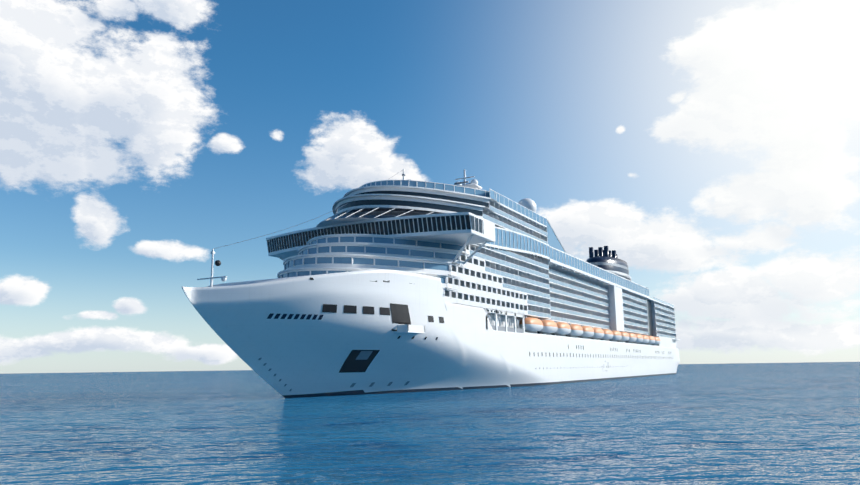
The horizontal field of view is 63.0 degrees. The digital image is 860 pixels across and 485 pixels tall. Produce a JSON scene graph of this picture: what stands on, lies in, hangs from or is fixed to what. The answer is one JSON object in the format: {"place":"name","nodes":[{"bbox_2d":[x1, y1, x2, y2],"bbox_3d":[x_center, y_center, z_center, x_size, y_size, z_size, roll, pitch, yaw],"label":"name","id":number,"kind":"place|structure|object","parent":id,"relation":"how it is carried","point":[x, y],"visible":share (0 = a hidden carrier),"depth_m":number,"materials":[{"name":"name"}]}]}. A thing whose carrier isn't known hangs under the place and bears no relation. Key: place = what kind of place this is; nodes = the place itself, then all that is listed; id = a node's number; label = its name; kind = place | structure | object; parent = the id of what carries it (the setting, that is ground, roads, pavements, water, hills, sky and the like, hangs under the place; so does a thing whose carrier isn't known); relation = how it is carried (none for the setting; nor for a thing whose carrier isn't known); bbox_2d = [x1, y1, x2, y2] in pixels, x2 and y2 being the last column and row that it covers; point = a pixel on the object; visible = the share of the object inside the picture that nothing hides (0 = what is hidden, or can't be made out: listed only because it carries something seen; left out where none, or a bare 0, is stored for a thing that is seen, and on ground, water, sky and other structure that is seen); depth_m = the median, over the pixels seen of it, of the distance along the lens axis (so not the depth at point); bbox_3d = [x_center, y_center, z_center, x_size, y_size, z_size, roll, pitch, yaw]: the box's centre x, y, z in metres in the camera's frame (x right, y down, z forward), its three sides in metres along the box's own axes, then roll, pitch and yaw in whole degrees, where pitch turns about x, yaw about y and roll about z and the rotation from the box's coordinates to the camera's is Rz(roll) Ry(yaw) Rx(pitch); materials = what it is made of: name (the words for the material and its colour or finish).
{"place":"outdoors","nodes":[
{"label":"outdoors","id":0,"kind":"place"},
{"bbox_2d":[0,362,859,484],"bbox_3d":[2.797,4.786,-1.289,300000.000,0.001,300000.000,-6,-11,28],"label":"sea","id":1,"kind":"structure","parent":0,"point":[751,424],"depth_m":55.65,"materials":[{"name":"blue liquid"}]},
{"bbox_2d":[181,269,679,397],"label":"ship hull","id":2,"kind":"object","parent":1,"relation":"in","point":[465,350],"visible":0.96,"depth_m":130.24,"materials":[{"name":"white metal"}]},
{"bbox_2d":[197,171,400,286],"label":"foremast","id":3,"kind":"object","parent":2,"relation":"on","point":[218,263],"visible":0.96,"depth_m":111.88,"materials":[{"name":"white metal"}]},
{"bbox_2d":[266,180,678,347],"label":"ship superstructure","id":4,"kind":"object","parent":2,"relation":"on","point":[438,230],"visible":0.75,"depth_m":153.52,"materials":[{"name":"white metal"}]},
{"bbox_2d":[402,169,646,287],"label":"ship topside","id":5,"kind":"object","parent":4,"relation":"on","point":[604,259],"visible":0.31,"depth_m":313.52,"materials":[{"name":"white metal"}]},
{"bbox_2d":[470,190,675,338],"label":"ship glazing","id":6,"kind":"structure","parent":4,"relation":"attached to","point":[553,242],"depth_m":200.09,"materials":[{"name":"blue glass"}]},
{"bbox_2d":[519,317,660,344],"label":"lifeboats","id":7,"kind":"object","parent":4,"relation":"attached to","point":[544,326],"visible":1,"depth_m":216.05,"materials":[{"name":"orange plastic"}]},
{"bbox_2d":[0,0,859,373],"label":"sky","id":8,"kind":"structure","parent":0,"point":[713,146],"materials":[{"name":"blue"}]},
{"bbox_2d":[258,277,669,390],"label":"hull openings","id":9,"kind":"object","parent":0,"point":[358,360],"visible":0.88,"depth_m":127.54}
]}

